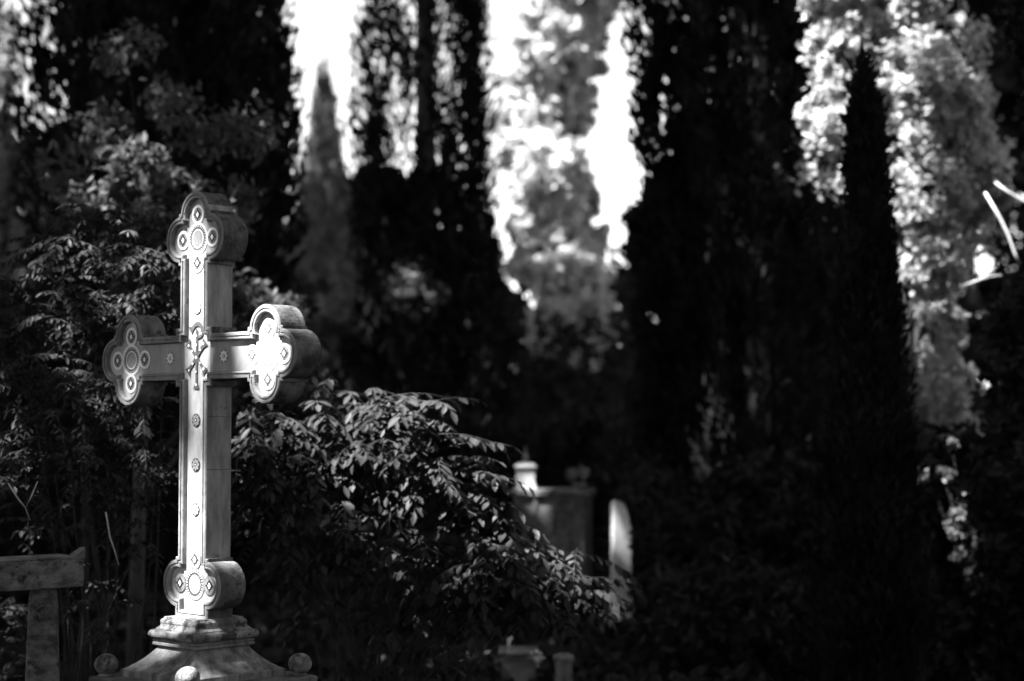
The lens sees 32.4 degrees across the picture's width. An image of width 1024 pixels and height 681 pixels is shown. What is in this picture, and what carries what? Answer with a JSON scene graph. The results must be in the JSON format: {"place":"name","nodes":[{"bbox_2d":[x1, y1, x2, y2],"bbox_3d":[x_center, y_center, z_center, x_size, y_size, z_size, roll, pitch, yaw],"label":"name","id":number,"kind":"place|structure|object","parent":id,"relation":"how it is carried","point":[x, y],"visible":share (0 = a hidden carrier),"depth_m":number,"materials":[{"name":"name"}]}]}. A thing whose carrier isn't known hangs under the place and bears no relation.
{"place":"outdoors","nodes":[
{"label":"outdoors","id":0,"kind":"place"},
{"bbox_2d":[8,481,37,520],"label":"twig","id":1,"kind":"object","parent":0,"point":[16,496],"visible":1,"depth_m":6.88,"materials":[{"name":"grey wood"}]},
{"bbox_2d":[105,512,118,564],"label":"twig","id":2,"kind":"object","parent":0,"point":[110,536],"visible":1,"depth_m":6.87,"materials":[{"name":"grey wood"}]},
{"bbox_2d":[0,486,995,680],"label":"ground","id":3,"kind":"structure","parent":0,"point":[427,643],"depth_m":13.35,"materials":[{"name":"black plant"}]},
{"bbox_2d":[0,0,49,341],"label":"cypress tree","id":4,"kind":"object","parent":3,"relation":"on","point":[4,174],"visible":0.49,"depth_m":24.19,"materials":[{"name":"grey plant"}]},
{"bbox_2d":[0,110,68,419],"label":"tree","id":5,"kind":"object","parent":3,"relation":"on","point":[16,199],"visible":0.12,"depth_m":45.41,"materials":[{"name":"grey plant"}]},
{"bbox_2d":[3,118,71,485],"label":"tree","id":6,"kind":"object","parent":3,"relation":"on","point":[34,140],"depth_m":47.00,"materials":[{"name":"grey plant"}]},
{"bbox_2d":[0,547,84,680],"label":"cross","id":7,"kind":"object","parent":3,"relation":"on","point":[42,578],"visible":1,"depth_m":6.79,"materials":[{"name":"stone"}]},
{"bbox_2d":[0,286,133,655],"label":"shrub","id":8,"kind":"object","parent":3,"relation":"on","point":[9,547],"visible":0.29,"depth_m":12.27,"materials":[{"name":"black plant"}]},
{"bbox_2d":[0,0,148,593],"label":"cypress tree","id":9,"kind":"object","parent":3,"relation":"on","point":[36,71],"visible":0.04,"depth_m":16.67,"materials":[{"name":"black plant"}]},
{"bbox_2d":[0,198,181,680],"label":"shrub","id":10,"kind":"object","parent":3,"relation":"on","point":[122,308],"visible":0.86,"depth_m":7.61,"materials":[{"name":"black plant"}]},
{"bbox_2d":[39,0,295,610],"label":"cypress tree","id":11,"kind":"object","parent":3,"relation":"on","point":[178,53],"visible":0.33,"depth_m":15.20,"materials":[{"name":"black plant"}]},
{"bbox_2d":[21,17,328,666],"bbox_3d":[-2.045,0.041,10.683,1.910,4.255,1.269,0,-3,0],"label":"tree","id":12,"kind":"object","parent":3,"relation":"on","point":[150,166],"visible":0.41,"depth_m":10.72,"materials":[{"name":"grey plant"}]},
{"bbox_2d":[89,191,321,680],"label":"cross monument","id":13,"kind":"object","parent":3,"relation":"on","point":[206,357],"visible":1,"depth_m":6.17,"materials":[{"name":"stone"}]},
{"bbox_2d":[142,0,311,598],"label":"cypress tree","id":14,"kind":"object","parent":3,"relation":"on","point":[281,205],"visible":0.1,"depth_m":16.26,"materials":[{"name":"black plant"}]},
{"bbox_2d":[263,190,342,483],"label":"tree","id":15,"kind":"object","parent":3,"relation":"on","point":[278,253],"depth_m":45.33,"materials":[{"name":"black plant"}]},
{"bbox_2d":[256,262,364,535],"bbox_3d":[-3.175,0.859,23.943,2.398,3.884,2.114,0,-3,0],"label":"shrub","id":16,"kind":"object","parent":3,"relation":"on","point":[323,286],"visible":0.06,"depth_m":23.86,"materials":[{"name":"black plant"}]},
{"bbox_2d":[263,52,368,496],"bbox_3d":[-4.175,-1.312,40.070,3.119,10.576,3.028,0,-3,0],"label":"cypress tree","id":17,"kind":"object","parent":3,"relation":"on","point":[323,244],"visible":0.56,"depth_m":39.83,"materials":[{"name":"grey plant"}]},
{"bbox_2d":[298,164,461,485],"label":"tree","id":18,"kind":"object","parent":3,"relation":"on","point":[355,185],"visible":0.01,"depth_m":46.46,"materials":[{"name":"black plant"}]},
{"bbox_2d":[333,285,486,506],"bbox_3d":[-1.462,0.795,24.986,2.249,4.090,2.093,0,-3,0],"label":"shrub","id":19,"kind":"object","parent":3,"relation":"on","point":[473,370],"visible":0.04,"depth_m":24.77,"materials":[{"name":"black plant"}]},
{"bbox_2d":[174,376,650,680],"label":"shrub","id":20,"kind":"object","parent":3,"relation":"on","point":[518,579],"visible":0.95,"depth_m":7.79,"materials":[{"name":"grey plant"}]},
{"bbox_2d":[381,254,450,386],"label":"bush","id":21,"kind":"object","parent":3,"relation":"on","point":[433,295],"visible":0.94,"depth_m":20.19,"materials":[{"name":"plant"}]},
{"bbox_2d":[325,0,527,563],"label":"cypress tree","id":22,"kind":"object","parent":3,"relation":"on","point":[430,355],"visible":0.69,"depth_m":20.69,"materials":[{"name":"black plant"}]},
{"bbox_2d":[367,530,521,637],"bbox_3d":[-0.508,1.827,13.443,1.284,0.941,1.033,0,-3,0],"label":"shrub","id":23,"kind":"object","parent":3,"relation":"on","point":[453,540],"visible":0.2,"depth_m":13.16,"materials":[{"name":"black plant"}]},
{"bbox_2d":[384,391,533,558],"bbox_3d":[-0.577,1.542,18.918,1.741,2.004,1.576,0,-3,0],"label":"shrub","id":24,"kind":"object","parent":3,"relation":"on","point":[491,431],"visible":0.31,"depth_m":18.69,"materials":[{"name":"grey plant"}]},
{"bbox_2d":[440,210,533,433],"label":"tree","id":25,"kind":"object","parent":3,"relation":"on","point":[517,300],"visible":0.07,"depth_m":47.87,"materials":[{"name":"black plant"}]},
{"bbox_2d":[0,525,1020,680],"bbox_3d":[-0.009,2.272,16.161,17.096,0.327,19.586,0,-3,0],"label":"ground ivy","id":26,"kind":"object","parent":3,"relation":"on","point":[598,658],"visible":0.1,"depth_m":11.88,"materials":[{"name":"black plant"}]},
{"bbox_2d":[498,646,538,680],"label":"grave","id":27,"kind":"object","parent":3,"relation":"on","point":[518,663],"visible":0.97,"depth_m":10.44,"materials":[{"name":"stone"}]},
{"bbox_2d":[507,636,512,650],"bbox_3d":[-0.011,1.791,10.486,0.032,0.110,0.032,0,-3,0],"label":"grave candle","id":28,"kind":"object","parent":27,"relation":"on","point":[510,647],"visible":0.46,"depth_m":10.47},
{"bbox_2d":[529,650,544,666],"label":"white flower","id":29,"kind":"object","parent":27,"relation":"on","point":[537,658],"visible":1,"depth_m":10.44,"materials":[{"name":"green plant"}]},
{"bbox_2d":[455,280,591,513],"bbox_3d":[0.030,0.987,25.430,2.228,3.739,2.096,2,-3,-35],"label":"shrub","id":30,"kind":"object","parent":3,"relation":"on","point":[527,386],"visible":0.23,"depth_m":25.18,"materials":[{"name":"black plant"}]},
{"bbox_2d":[510,487,594,599],"bbox_3d":[0.378,1.873,16.176,0.730,1.026,0.580,0,-3,8],"label":"stone tomb","id":31,"kind":"object","parent":3,"relation":"on","point":[560,518],"visible":0.59,"depth_m":15.92,"materials":[{"name":"grey stone"}]},
{"bbox_2d":[515,446,536,488],"bbox_3d":[0.123,1.162,16.143,0.200,0.390,0.200,0,-3,0],"label":"grave lantern","id":32,"kind":"object","parent":31,"relation":"on","point":[525,471],"visible":0.95,"depth_m":16.06,"materials":[{"name":"stone"}]},
{"bbox_2d":[565,465,589,488],"bbox_3d":[0.603,1.251,16.159,0.229,0.215,0.152,0,-3,0],"label":"flower pot","id":33,"kind":"object","parent":31,"relation":"on","point":[573,473],"visible":1,"depth_m":16.14,"materials":[{"name":"stone"}]},
{"bbox_2d":[488,0,631,466],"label":"tree","id":34,"kind":"object","parent":3,"relation":"on","point":[550,93],"visible":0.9,"depth_m":29.99,"materials":[{"name":"grey plant"}]},
{"bbox_2d":[553,653,573,680],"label":"stone post","id":35,"kind":"object","parent":3,"relation":"on","point":[563,666],"visible":1,"depth_m":9.43,"materials":[{"name":"grey stone"}]},
{"bbox_2d":[508,404,646,562],"bbox_3d":[0.697,1.662,19.947,1.792,1.898,1.472,-1,-3,16],"label":"shrub","id":36,"kind":"object","parent":3,"relation":"on","point":[601,461],"visible":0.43,"depth_m":19.71,"materials":[{"name":"plant"}]},
{"bbox_2d":[503,275,670,467],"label":"tree","id":37,"kind":"object","parent":3,"relation":"on","point":[622,288],"visible":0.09,"depth_m":45.13,"materials":[{"name":"black plant"}]},
{"bbox_2d":[533,307,674,489],"bbox_3d":[1.344,1.183,24.990,2.116,3.305,1.901,0,-3,0],"label":"shrub","id":38,"kind":"object","parent":3,"relation":"on","point":[573,339],"visible":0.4,"depth_m":24.84,"materials":[{"name":"black plant"}]},
{"bbox_2d":[609,500,632,629],"bbox_3d":[0.893,1.786,14.003,0.260,1.028,0.240,0,-3,-8],"label":"pale stele","id":39,"kind":"object","parent":3,"relation":"on","point":[620,551],"visible":0.48,"depth_m":13.94,"materials":[{"name":"stone"}]},
{"bbox_2d":[620,493,675,621],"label":"bush","id":40,"kind":"object","parent":3,"relation":"on","point":[645,509],"visible":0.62,"depth_m":13.30,"materials":[{"name":"black plant"}]},
{"bbox_2d":[597,453,720,586],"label":"shrub","id":41,"kind":"object","parent":3,"relation":"on","point":[671,495],"visible":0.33,"depth_m":15.52,"materials":[{"name":"black plant"}]},
{"bbox_2d":[615,0,773,535],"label":"cypress tree","id":42,"kind":"object","parent":3,"relation":"on","point":[657,66],"visible":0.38,"depth_m":17.28,"materials":[{"name":"black plant"}]},
{"bbox_2d":[607,152,788,455],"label":"tree","id":43,"kind":"object","parent":3,"relation":"on","point":[620,269],"visible":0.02,"depth_m":48.10,"materials":[{"name":"black plant"}]},
{"bbox_2d":[660,0,849,547],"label":"cypress tree","id":44,"kind":"object","parent":3,"relation":"on","point":[759,214],"visible":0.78,"depth_m":16.31,"materials":[{"name":"black plant"}]},
{"bbox_2d":[746,0,843,505],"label":"cypress tree","id":45,"kind":"object","parent":3,"relation":"on","point":[814,443],"visible":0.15,"depth_m":18.86,"materials":[{"name":"black plant"}]},
{"bbox_2d":[792,28,937,680],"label":"cypress tree","id":46,"kind":"object","parent":3,"relation":"on","point":[871,583],"visible":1,"depth_m":9.86,"materials":[{"name":"black plant"}]},
{"bbox_2d":[778,1,980,465],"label":"tree","id":47,"kind":"object","parent":3,"relation":"on","point":[966,353],"depth_m":45.76,"materials":[{"name":"grey plant"}]},
{"bbox_2d":[774,0,1021,451],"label":"tree","id":48,"kind":"object","parent":3,"relation":"on","point":[952,165],"visible":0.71,"depth_m":13.46,"materials":[{"name":"grey plant"}]},
{"bbox_2d":[888,416,1003,660],"bbox_3d":[3.005,1.349,11.963,1.415,1.723,1.176,0,-3,0],"label":"shrub","id":49,"kind":"object","parent":3,"relation":"on","point":[942,548],"visible":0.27,"depth_m":11.68,"materials":[{"name":"black plant"}]},
{"bbox_2d":[918,435,974,667],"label":"bush","id":50,"kind":"object","parent":3,"relation":"on","point":[955,525],"visible":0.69,"depth_m":11.15,"materials":[{"name":"grey plant"}]},
{"bbox_2d":[937,0,1023,433],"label":"tree","id":51,"kind":"object","parent":3,"relation":"on","point":[1004,77],"visible":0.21,"depth_m":47.04,"materials":[{"name":"grey plant"}]},
{"bbox_2d":[949,0,1023,576],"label":"tree","id":52,"kind":"object","parent":3,"relation":"on","point":[998,469],"visible":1,"depth_m":10.44,"materials":[{"name":"black plant"}]},
{"bbox_2d":[960,490,1023,680],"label":"shrub","id":53,"kind":"object","parent":3,"relation":"on","point":[1000,610],"visible":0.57,"depth_m":10.82,"materials":[{"name":"black plant"}]},
{"bbox_2d":[989,10,1023,276],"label":"tree","id":54,"kind":"object","parent":3,"relation":"on","point":[1007,103],"visible":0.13,"depth_m":48.54,"materials":[{"name":"black plant"}]},
{"bbox_2d":[0,0,1023,388],"label":"sky","id":55,"kind":"structure","parent":0,"point":[325,26],"materials":[{"name":"white"}]},
{"bbox_2d":[960,275,1001,286],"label":"branch","id":56,"kind":"object","parent":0,"point":[975,281],"visible":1,"depth_m":12.23,"materials":[{"name":"white wood"}]},
{"bbox_2d":[984,192,1019,264],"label":"branch","id":57,"kind":"object","parent":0,"point":[1001,220],"visible":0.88,"depth_m":12.25,"materials":[{"name":"white wood"}]},
{"bbox_2d":[995,182,1023,201],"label":"branch","id":58,"kind":"object","parent":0,"point":[1008,192],"visible":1,"depth_m":12.26,"materials":[{"name":"white wood"}]}
]}

